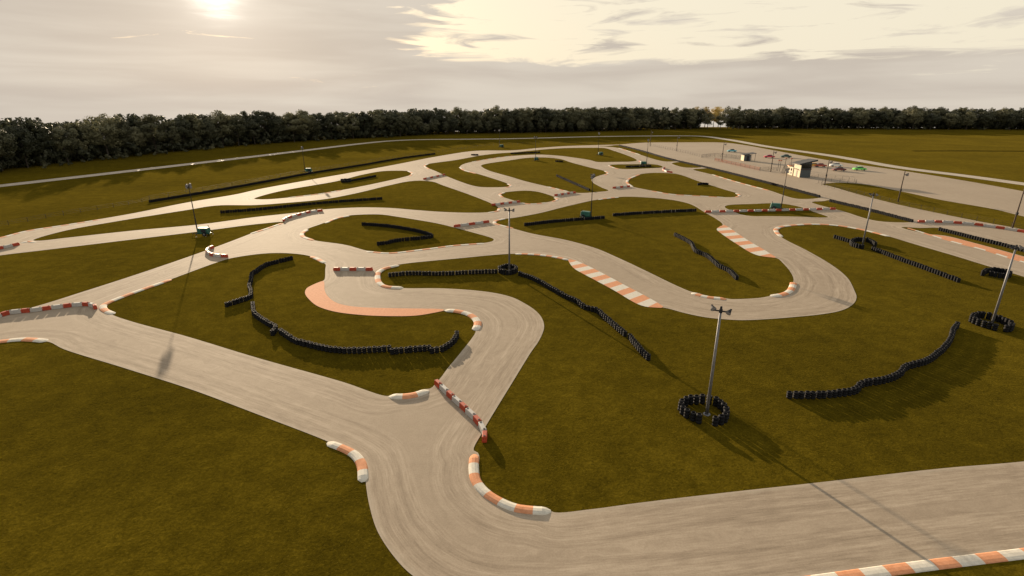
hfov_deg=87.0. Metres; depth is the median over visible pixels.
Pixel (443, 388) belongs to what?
barrier block
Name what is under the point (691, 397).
tyre stack
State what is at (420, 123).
broadleaf tree
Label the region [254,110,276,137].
broadleaf tree
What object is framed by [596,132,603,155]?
light tower
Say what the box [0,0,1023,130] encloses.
sky
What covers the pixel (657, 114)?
broadleaf tree
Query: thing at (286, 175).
wire fence
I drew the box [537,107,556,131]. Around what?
broadleaf tree
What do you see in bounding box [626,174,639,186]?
kerb
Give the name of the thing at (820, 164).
parked car
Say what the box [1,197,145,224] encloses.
wire fence
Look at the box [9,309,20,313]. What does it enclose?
barrier block
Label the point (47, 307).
barrier block
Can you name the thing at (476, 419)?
barrier block
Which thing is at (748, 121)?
broadleaf tree
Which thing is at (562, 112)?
broadleaf tree
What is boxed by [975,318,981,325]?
tyre stack
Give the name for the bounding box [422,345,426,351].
tyre stack
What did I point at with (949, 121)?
broadleaf tree
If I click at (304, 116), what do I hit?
broadleaf tree
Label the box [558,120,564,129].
broadleaf tree
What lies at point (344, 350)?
tyre stack
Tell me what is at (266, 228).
kerb
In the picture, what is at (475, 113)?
broadleaf tree
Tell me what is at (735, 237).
painted runoff
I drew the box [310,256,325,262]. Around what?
kerb
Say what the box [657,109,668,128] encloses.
broadleaf tree
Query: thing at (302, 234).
kerb
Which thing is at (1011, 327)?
tyre stack
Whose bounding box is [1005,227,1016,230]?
barrier block
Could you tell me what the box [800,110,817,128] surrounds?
broadleaf tree
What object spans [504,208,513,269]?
light pole
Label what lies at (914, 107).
broadleaf tree
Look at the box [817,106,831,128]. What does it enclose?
broadleaf tree
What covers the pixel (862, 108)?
broadleaf tree
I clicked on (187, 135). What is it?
broadleaf tree
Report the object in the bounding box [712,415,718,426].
tyre stack
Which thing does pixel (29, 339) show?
kerb
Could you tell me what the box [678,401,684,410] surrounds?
tyre stack
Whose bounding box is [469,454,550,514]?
kerb
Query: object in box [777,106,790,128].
broadleaf tree
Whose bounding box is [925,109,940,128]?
broadleaf tree
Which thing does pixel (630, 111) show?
broadleaf tree
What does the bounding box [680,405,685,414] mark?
tyre stack
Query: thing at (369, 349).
tyre stack
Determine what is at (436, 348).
tyre stack
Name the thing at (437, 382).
barrier block
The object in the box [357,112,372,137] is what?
broadleaf tree
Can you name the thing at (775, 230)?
kerb
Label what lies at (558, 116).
broadleaf tree
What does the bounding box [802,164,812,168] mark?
window
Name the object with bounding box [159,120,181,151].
broadleaf tree
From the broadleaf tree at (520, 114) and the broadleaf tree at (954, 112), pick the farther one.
the broadleaf tree at (954, 112)
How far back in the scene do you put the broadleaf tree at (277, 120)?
314.64 m
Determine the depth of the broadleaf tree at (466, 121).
398.93 m
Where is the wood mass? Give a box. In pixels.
[0,107,1023,168]
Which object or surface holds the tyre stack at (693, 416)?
on the grass field
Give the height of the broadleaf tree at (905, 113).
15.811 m
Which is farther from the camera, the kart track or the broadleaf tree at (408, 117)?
the broadleaf tree at (408, 117)
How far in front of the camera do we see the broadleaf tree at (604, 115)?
434.47 m
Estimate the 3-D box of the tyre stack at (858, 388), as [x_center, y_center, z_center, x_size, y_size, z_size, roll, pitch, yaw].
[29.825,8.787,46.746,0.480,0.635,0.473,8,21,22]
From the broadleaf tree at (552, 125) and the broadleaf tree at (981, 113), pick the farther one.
the broadleaf tree at (981, 113)
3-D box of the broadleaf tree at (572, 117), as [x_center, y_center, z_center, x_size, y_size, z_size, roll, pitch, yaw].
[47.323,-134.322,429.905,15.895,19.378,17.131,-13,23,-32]
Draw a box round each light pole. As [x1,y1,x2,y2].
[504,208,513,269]
[703,304,731,415]
[862,193,877,243]
[991,245,1023,325]
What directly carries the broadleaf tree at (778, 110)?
on the grass field
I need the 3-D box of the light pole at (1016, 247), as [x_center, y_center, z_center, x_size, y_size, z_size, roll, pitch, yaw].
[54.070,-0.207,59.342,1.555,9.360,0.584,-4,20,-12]
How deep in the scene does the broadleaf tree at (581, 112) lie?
430.24 m
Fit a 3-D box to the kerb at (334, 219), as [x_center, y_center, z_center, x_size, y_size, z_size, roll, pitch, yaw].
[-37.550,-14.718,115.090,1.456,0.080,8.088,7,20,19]
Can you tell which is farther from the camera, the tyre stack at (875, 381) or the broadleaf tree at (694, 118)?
the broadleaf tree at (694, 118)
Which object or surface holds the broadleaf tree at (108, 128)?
on the grass field
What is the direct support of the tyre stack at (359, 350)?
on the grass field
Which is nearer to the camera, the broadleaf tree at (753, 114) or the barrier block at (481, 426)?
the barrier block at (481, 426)
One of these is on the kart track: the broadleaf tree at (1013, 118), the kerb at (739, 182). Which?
the kerb at (739, 182)
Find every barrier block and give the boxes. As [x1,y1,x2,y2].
[0,310,9,316]
[3,244,12,248]
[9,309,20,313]
[21,308,29,312]
[30,307,42,311]
[42,305,50,310]
[51,304,62,309]
[63,303,71,307]
[72,302,81,306]
[340,267,348,270]
[356,267,365,270]
[434,379,441,387]
[439,384,448,394]
[446,390,454,399]
[452,395,461,406]
[459,402,467,411]
[465,407,475,419]
[473,415,481,425]
[478,421,486,433]
[482,430,487,442]
[925,220,934,222]
[962,222,973,224]
[983,224,995,227]
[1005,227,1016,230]
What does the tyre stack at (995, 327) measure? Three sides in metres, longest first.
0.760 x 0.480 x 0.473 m
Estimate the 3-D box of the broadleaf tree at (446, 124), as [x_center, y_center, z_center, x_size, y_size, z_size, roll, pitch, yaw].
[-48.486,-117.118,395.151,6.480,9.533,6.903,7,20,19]
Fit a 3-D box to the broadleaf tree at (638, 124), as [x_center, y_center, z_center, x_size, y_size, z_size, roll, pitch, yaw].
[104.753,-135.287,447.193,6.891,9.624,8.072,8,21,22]
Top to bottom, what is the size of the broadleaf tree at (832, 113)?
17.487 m
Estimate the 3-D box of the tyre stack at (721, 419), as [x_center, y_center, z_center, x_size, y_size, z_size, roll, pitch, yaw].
[16.345,10.292,42.167,0.480,0.801,0.473,-9,20,-24]
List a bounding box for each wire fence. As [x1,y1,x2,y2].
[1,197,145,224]
[149,150,434,199]
[436,141,618,150]
[702,153,740,158]
[715,158,759,170]
[818,174,856,183]
[821,183,1019,227]
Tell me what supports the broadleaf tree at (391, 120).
on the grass field
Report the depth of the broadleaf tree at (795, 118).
466.59 m
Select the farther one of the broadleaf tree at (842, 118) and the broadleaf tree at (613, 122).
the broadleaf tree at (842, 118)
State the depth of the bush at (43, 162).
204.23 m
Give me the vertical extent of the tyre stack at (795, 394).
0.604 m
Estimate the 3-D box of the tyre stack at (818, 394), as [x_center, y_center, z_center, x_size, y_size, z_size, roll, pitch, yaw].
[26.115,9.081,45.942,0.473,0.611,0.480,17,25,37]
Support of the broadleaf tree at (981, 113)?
on the grass field
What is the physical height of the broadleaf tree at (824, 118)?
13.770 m
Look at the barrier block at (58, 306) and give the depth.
65.54 m
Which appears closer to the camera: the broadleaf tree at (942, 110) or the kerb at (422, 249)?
the kerb at (422, 249)
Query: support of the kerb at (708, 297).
on the kart track
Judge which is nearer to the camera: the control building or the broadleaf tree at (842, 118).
the control building
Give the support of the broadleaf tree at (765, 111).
on the grass field
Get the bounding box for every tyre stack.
[270,329,274,335]
[324,345,328,351]
[328,346,332,352]
[341,347,346,353]
[347,347,351,353]
[351,347,356,353]
[356,347,361,353]
[361,347,366,353]
[367,346,371,352]
[372,346,376,352]
[377,346,381,352]
[394,347,398,354]
[399,347,403,353]
[408,346,412,352]
[413,346,417,352]
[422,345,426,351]
[430,347,434,353]
[434,346,438,352]
[646,353,650,360]
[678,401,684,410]
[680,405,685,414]
[684,396,689,406]
[684,408,690,418]
[688,394,693,404]
[689,411,696,421]
[693,394,699,404]
[695,413,702,423]
[699,394,705,403]
[712,396,719,406]
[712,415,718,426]
[717,399,723,408]
[718,414,724,425]
[720,402,726,412]
[722,412,728,422]
[786,391,792,398]
[792,391,798,398]
[798,391,804,398]
[804,390,810,398]
[810,391,816,398]
[816,390,821,398]
[821,390,826,398]
[826,390,832,397]
[832,390,837,397]
[836,389,842,396]
[842,388,847,396]
[846,388,852,395]
[851,387,856,394]
[854,385,859,393]
[864,378,869,386]
[867,378,873,385]
[873,377,878,385]
[877,377,882,384]
[881,376,886,383]
[885,375,890,382]
[891,373,896,380]
[971,316,977,323]
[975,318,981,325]
[981,320,987,327]
[986,321,992,328]
[992,323,998,330]
[1003,325,1009,332]
[1008,324,1013,331]
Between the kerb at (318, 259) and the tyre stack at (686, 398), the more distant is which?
the kerb at (318, 259)
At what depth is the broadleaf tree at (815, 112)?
474.15 m
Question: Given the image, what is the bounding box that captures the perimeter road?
[0,136,1023,186]
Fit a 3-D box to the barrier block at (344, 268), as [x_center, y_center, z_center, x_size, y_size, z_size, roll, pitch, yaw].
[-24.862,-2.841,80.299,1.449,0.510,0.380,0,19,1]
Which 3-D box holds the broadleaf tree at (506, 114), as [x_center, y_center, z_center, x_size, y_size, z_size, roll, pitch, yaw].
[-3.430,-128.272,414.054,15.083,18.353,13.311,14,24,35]
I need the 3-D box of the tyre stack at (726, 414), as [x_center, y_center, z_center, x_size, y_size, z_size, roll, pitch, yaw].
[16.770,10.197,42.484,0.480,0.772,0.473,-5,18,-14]
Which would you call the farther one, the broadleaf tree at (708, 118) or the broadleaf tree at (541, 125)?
the broadleaf tree at (708, 118)
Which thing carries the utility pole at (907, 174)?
on the grass field
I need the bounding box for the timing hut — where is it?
[741,152,756,160]
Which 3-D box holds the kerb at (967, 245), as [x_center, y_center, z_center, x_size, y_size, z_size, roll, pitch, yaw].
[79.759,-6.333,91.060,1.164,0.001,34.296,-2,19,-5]
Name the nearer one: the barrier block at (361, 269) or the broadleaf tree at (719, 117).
the barrier block at (361, 269)
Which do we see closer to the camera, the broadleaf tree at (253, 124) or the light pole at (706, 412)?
the light pole at (706, 412)
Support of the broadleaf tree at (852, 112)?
on the grass field
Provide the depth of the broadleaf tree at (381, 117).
360.36 m
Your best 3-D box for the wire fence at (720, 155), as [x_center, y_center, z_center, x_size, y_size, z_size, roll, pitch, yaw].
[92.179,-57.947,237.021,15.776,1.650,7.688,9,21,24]
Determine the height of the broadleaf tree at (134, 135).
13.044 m
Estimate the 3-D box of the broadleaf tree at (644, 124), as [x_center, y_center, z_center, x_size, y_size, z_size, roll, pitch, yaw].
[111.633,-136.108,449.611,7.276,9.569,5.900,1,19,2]
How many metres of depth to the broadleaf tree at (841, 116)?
473.12 m
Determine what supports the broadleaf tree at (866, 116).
on the grass field
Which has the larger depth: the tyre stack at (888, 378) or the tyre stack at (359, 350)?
the tyre stack at (359, 350)
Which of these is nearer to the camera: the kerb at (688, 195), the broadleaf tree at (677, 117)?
the kerb at (688, 195)
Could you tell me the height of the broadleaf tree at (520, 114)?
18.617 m
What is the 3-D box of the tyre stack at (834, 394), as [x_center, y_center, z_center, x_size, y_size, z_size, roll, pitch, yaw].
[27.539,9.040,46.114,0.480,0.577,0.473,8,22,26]
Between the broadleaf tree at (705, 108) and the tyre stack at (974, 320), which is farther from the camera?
the broadleaf tree at (705, 108)
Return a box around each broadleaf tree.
[0,127,18,170]
[1,124,38,167]
[16,120,53,165]
[47,126,77,162]
[62,121,94,160]
[79,113,124,155]
[100,114,133,147]
[127,126,147,149]
[133,114,166,153]
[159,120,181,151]
[168,121,195,143]
[183,113,205,148]
[201,120,223,141]
[205,110,234,145]
[226,114,247,145]
[244,119,261,144]
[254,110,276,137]
[268,113,285,142]
[281,112,303,141]
[291,109,315,137]
[306,116,321,136]
[321,112,338,139]
[331,111,348,138]
[344,112,359,138]
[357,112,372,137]
[367,109,388,136]
[383,111,397,131]
[393,112,406,136]
[399,112,413,135]
[411,115,422,134]
[413,108,425,131]
[421,123,430,134]
[423,110,435,133]
[428,118,440,130]
[433,111,442,127]
[441,121,449,132]
[442,111,453,133]
[450,107,465,132]
[450,118,457,129]
[458,109,476,132]
[462,118,470,133]
[469,110,483,132]
[474,121,483,133]
[482,110,494,132]
[485,122,492,130]
[489,105,503,132]
[491,119,500,133]
[500,108,515,132]
[506,118,514,129]
[508,109,521,132]
[514,108,529,132]
[518,121,523,130]
[522,107,534,131]
[528,123,533,130]
[532,107,547,131]
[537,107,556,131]
[537,119,545,128]
[546,109,563,131]
[549,120,556,132]
[558,109,569,125]
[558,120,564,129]
[564,107,581,131]
[573,107,585,130]
[576,110,592,131]
[576,119,585,128]
[582,106,600,125]
[594,119,602,128]
[598,110,609,130]
[602,109,611,130]
[608,107,622,130]
[610,119,616,130]
[615,107,629,129]
[620,117,630,129]
[621,109,637,125]
[630,121,636,130]
[631,107,647,129]
[635,107,650,129]
[635,119,642,127]
[642,119,650,129]
[652,112,662,125]
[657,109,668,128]
[658,114,669,129]
[669,107,681,128]
[670,112,681,129]
[680,107,689,128]
[683,107,699,128]
[686,112,697,124]
[696,108,706,128]
[700,113,716,128]
[702,106,712,126]
[710,106,720,126]
[716,113,726,127]
[721,106,736,128]
[732,106,744,128]
[733,113,745,125]
[744,110,752,128]
[745,109,758,127]
[751,111,768,126]
[760,110,771,125]
[766,112,780,128]
[771,108,784,128]
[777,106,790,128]
[784,110,801,127]
[798,108,809,128]
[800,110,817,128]
[809,110,818,127]
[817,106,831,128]
[820,113,830,128]
[829,109,840,122]
[835,109,848,128]
[835,111,851,127]
[848,107,860,128]
[850,110,870,128]
[852,107,865,128]
[863,110,877,128]
[869,111,888,128]
[877,106,889,128]
[885,110,893,128]
[893,113,906,129]
[899,110,908,127]
[903,105,921,128]
[905,109,924,129]
[910,107,929,123]
[922,113,943,128]
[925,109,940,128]
[932,107,946,128]
[941,113,961,129]
[944,111,958,122]
[955,107,969,122]
[959,111,977,129]
[976,111,987,128]
[976,112,996,129]
[988,108,999,127]
[997,107,1013,127]
[1004,111,1022,123]
[1004,113,1020,129]
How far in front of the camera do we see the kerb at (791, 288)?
71.23 m
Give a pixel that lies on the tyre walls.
(995, 272)
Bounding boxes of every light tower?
[185,183,212,236]
[301,146,311,171]
[534,136,538,160]
[579,174,594,217]
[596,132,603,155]
[640,139,648,164]
[770,168,788,208]
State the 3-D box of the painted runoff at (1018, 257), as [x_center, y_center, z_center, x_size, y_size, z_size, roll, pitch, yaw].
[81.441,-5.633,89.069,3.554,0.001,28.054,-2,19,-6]
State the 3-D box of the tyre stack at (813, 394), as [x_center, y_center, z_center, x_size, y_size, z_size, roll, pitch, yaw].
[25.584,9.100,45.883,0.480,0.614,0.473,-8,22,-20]
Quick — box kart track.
[0,142,1023,575]
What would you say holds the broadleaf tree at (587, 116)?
on the grass field
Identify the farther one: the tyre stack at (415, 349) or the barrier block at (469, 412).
the tyre stack at (415, 349)
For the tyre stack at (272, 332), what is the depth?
58.03 m
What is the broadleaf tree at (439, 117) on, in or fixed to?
on the grass field
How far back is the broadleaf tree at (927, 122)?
459.03 m
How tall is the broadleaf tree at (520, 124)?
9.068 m
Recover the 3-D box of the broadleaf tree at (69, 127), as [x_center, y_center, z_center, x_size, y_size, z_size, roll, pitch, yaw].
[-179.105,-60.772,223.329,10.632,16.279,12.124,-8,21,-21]
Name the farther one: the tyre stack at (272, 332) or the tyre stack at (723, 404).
the tyre stack at (272, 332)
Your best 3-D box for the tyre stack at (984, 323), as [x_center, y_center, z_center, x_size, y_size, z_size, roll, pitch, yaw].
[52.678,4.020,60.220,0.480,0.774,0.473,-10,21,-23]
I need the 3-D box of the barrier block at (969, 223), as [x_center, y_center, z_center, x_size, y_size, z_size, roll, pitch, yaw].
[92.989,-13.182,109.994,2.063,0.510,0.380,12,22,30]
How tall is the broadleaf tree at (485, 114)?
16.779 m
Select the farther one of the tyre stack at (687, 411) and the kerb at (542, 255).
the kerb at (542, 255)
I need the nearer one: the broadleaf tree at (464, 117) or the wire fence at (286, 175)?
the wire fence at (286, 175)
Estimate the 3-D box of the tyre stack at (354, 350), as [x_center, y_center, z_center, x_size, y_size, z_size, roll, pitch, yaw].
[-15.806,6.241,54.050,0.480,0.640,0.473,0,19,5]
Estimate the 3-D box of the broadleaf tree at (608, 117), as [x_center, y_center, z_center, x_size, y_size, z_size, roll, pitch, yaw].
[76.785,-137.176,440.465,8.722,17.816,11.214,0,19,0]
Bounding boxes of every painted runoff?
[305,281,443,315]
[568,259,662,307]
[717,225,774,257]
[930,234,1023,260]
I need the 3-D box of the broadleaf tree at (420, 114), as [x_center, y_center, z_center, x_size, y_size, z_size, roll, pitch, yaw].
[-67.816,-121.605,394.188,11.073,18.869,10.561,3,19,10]
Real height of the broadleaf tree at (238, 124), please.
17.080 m
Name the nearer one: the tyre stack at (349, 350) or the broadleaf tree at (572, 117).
the tyre stack at (349, 350)
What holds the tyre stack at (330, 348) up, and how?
on the grass field
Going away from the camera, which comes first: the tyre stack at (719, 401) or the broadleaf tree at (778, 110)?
the tyre stack at (719, 401)
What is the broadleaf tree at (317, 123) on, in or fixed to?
on the grass field
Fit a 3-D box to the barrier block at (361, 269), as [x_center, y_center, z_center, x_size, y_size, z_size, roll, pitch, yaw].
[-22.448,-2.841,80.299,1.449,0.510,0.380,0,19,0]
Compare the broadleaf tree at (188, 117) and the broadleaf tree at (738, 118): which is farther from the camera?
the broadleaf tree at (738, 118)
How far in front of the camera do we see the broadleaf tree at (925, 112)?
464.98 m
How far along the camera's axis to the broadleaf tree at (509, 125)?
407.34 m
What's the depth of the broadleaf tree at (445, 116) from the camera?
400.58 m
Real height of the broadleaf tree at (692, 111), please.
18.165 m
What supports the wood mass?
on the grass field
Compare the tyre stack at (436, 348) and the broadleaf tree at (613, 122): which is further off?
the broadleaf tree at (613, 122)
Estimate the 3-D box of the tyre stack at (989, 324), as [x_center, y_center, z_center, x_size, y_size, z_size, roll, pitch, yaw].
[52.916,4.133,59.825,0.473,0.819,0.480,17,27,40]
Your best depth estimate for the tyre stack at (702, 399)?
44.95 m
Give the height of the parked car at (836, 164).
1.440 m
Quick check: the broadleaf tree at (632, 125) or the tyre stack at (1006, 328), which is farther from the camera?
the broadleaf tree at (632, 125)
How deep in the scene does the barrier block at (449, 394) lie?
45.88 m
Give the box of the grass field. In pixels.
[0,127,1023,575]
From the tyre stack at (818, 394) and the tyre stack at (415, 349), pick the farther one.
the tyre stack at (415, 349)
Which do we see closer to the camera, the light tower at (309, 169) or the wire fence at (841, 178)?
the wire fence at (841, 178)
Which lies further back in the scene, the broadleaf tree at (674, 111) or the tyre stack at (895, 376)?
the broadleaf tree at (674, 111)
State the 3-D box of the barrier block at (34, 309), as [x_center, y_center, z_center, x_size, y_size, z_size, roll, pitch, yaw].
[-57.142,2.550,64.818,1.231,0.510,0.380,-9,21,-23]
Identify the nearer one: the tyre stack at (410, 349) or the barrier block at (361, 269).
the tyre stack at (410, 349)
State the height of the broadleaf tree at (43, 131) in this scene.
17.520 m
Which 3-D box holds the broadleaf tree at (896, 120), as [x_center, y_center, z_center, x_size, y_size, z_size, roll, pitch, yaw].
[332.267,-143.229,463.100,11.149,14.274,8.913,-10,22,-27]
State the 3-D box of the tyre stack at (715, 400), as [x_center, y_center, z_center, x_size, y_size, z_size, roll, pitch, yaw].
[16.913,9.397,44.744,0.480,0.797,0.473,6,22,14]
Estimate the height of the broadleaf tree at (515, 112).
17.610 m
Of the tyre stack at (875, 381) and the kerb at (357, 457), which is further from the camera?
the tyre stack at (875, 381)
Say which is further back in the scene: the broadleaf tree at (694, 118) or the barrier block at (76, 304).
the broadleaf tree at (694, 118)
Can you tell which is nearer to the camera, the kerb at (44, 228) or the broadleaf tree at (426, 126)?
the kerb at (44, 228)
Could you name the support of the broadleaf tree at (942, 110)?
on the grass field
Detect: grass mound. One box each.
[454,140,472,143]
[836,185,949,208]
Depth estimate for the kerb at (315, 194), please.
144.93 m
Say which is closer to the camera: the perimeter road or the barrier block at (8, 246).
the barrier block at (8, 246)
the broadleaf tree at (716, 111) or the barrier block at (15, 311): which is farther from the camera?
the broadleaf tree at (716, 111)
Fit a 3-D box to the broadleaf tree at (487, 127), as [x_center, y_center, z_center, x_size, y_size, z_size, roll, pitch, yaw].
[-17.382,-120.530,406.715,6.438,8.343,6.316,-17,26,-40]
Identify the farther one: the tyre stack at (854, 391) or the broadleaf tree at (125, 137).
the broadleaf tree at (125, 137)
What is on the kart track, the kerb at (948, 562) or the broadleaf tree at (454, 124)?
the kerb at (948, 562)
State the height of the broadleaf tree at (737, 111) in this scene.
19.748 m
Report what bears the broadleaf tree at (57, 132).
on the grass field
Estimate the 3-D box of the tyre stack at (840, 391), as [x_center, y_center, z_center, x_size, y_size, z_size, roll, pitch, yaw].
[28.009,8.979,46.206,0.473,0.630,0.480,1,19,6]
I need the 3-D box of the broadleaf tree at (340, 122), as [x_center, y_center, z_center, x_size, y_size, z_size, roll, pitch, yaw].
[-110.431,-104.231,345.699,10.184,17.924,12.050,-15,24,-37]
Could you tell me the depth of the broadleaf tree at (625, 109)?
445.23 m
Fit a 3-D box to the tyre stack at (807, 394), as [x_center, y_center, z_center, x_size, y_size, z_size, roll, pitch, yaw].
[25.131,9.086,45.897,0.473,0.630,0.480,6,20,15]
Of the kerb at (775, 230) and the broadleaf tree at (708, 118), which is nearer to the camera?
the kerb at (775, 230)
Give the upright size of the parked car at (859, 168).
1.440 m
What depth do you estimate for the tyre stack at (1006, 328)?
58.90 m
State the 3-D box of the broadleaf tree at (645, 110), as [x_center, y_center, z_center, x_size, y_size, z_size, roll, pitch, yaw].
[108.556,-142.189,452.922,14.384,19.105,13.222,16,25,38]
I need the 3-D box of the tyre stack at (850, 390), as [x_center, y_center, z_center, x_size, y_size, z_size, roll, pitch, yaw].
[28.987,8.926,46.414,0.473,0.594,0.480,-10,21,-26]
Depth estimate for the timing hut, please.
224.42 m
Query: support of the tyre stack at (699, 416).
on the grass field
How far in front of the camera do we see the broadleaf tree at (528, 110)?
416.22 m
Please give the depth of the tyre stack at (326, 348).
54.33 m
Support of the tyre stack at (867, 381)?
on the grass field
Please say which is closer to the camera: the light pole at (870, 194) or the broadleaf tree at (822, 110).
the light pole at (870, 194)
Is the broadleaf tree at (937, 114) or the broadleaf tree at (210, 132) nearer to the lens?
the broadleaf tree at (210, 132)
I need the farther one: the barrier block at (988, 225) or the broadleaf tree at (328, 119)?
the broadleaf tree at (328, 119)
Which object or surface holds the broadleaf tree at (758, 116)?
on the grass field
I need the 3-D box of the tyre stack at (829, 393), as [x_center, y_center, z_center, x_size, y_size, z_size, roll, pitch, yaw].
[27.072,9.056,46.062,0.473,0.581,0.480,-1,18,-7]
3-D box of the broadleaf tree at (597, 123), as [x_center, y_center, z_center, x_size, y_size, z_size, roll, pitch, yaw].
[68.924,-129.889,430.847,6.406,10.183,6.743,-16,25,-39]
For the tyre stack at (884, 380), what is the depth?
48.19 m
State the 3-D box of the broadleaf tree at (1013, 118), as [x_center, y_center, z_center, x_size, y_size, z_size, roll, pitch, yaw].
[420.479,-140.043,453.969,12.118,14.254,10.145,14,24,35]
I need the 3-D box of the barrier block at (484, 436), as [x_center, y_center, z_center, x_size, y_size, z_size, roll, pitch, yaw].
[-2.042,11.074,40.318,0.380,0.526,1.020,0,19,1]
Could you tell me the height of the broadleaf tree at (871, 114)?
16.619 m
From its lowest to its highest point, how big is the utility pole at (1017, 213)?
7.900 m
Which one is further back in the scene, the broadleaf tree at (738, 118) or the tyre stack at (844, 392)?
the broadleaf tree at (738, 118)
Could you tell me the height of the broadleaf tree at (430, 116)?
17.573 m
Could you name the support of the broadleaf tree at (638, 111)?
on the grass field
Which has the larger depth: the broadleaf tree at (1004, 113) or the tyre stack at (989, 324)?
the broadleaf tree at (1004, 113)
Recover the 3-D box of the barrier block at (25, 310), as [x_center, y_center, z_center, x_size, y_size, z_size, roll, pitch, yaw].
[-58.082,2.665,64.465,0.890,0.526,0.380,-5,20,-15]
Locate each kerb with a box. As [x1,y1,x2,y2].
[0,220,95,237]
[0,337,47,342]
[99,279,171,314]
[250,223,282,233]
[288,190,340,197]
[300,229,313,240]
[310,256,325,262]
[325,216,347,222]
[326,441,367,481]
[366,243,483,253]
[375,265,402,288]
[389,389,428,398]
[445,309,481,329]
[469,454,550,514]
[493,218,511,227]
[516,253,568,259]
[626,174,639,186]
[654,191,724,197]
[691,293,725,299]
[712,174,766,189]
[770,282,796,296]
[773,224,888,236]
[808,548,1023,575]
[908,228,1023,262]
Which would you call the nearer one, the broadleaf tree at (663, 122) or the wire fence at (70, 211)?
the wire fence at (70, 211)
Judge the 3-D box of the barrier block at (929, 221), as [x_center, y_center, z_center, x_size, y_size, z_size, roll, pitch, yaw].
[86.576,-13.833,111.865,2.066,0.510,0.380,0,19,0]
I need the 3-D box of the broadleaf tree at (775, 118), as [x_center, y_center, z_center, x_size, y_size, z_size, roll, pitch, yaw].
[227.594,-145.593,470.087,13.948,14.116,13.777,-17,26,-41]
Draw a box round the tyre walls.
[148,145,1023,324]
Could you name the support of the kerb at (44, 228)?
on the kart track
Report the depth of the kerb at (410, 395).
46.16 m
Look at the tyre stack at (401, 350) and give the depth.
53.95 m
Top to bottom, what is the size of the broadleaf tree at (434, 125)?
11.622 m
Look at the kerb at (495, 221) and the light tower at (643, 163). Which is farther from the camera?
the light tower at (643, 163)
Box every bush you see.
[40,160,49,165]
[115,151,120,157]
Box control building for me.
[781,159,817,177]
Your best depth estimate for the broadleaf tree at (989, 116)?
456.99 m
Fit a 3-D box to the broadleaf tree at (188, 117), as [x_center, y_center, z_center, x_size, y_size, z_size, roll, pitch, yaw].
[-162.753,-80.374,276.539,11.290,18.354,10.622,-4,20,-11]
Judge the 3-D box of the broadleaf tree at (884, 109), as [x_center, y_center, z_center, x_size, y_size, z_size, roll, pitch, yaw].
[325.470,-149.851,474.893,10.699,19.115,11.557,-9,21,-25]
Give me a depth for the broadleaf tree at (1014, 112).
460.60 m
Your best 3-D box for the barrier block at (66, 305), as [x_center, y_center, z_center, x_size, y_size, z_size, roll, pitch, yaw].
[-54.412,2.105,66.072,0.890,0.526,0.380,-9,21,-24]
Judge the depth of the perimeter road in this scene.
216.03 m
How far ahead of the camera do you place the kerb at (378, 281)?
76.05 m
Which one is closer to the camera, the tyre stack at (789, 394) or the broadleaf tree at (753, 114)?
the tyre stack at (789, 394)
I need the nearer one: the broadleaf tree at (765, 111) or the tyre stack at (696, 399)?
the tyre stack at (696, 399)
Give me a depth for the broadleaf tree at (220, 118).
287.36 m
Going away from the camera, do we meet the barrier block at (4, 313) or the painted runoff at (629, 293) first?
the barrier block at (4, 313)
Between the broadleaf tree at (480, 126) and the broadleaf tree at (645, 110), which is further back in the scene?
the broadleaf tree at (645, 110)
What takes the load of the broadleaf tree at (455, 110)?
on the grass field
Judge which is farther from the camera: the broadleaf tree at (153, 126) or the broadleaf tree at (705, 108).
the broadleaf tree at (705, 108)
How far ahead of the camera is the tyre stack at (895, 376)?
48.73 m
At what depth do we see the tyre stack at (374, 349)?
54.10 m
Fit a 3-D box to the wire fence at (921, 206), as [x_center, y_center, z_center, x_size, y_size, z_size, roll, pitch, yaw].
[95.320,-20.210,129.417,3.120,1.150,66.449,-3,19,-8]
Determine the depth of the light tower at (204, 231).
100.37 m
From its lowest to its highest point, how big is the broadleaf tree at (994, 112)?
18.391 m
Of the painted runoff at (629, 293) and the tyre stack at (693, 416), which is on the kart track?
the painted runoff at (629, 293)
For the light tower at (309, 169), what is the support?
on the grass field
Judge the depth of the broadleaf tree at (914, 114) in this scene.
459.36 m
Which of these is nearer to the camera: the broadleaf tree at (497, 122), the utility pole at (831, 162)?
the utility pole at (831, 162)
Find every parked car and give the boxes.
[814,163,826,166]
[829,163,842,166]
[831,167,845,170]
[852,166,866,170]
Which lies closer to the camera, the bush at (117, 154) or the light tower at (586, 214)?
the light tower at (586, 214)
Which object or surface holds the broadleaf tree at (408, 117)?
on the grass field
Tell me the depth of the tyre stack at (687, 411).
42.92 m
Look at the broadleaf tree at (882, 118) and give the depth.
463.86 m
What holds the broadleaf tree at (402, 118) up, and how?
on the grass field
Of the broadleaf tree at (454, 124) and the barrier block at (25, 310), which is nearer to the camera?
the barrier block at (25, 310)
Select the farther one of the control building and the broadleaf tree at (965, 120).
the broadleaf tree at (965, 120)
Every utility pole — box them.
[824,159,832,184]
[897,171,908,201]
[1011,190,1023,227]
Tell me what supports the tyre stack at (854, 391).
on the grass field
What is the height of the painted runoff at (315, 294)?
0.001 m
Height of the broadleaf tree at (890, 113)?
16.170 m
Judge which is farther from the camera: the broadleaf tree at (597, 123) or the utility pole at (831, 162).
the broadleaf tree at (597, 123)
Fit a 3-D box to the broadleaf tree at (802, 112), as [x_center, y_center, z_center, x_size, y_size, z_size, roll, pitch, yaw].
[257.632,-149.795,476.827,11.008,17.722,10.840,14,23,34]
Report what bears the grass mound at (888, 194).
on the grass field
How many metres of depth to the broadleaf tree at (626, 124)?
437.33 m
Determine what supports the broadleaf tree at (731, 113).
on the grass field
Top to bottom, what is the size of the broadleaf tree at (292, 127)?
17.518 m
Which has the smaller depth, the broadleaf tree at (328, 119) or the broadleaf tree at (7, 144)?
the broadleaf tree at (7, 144)

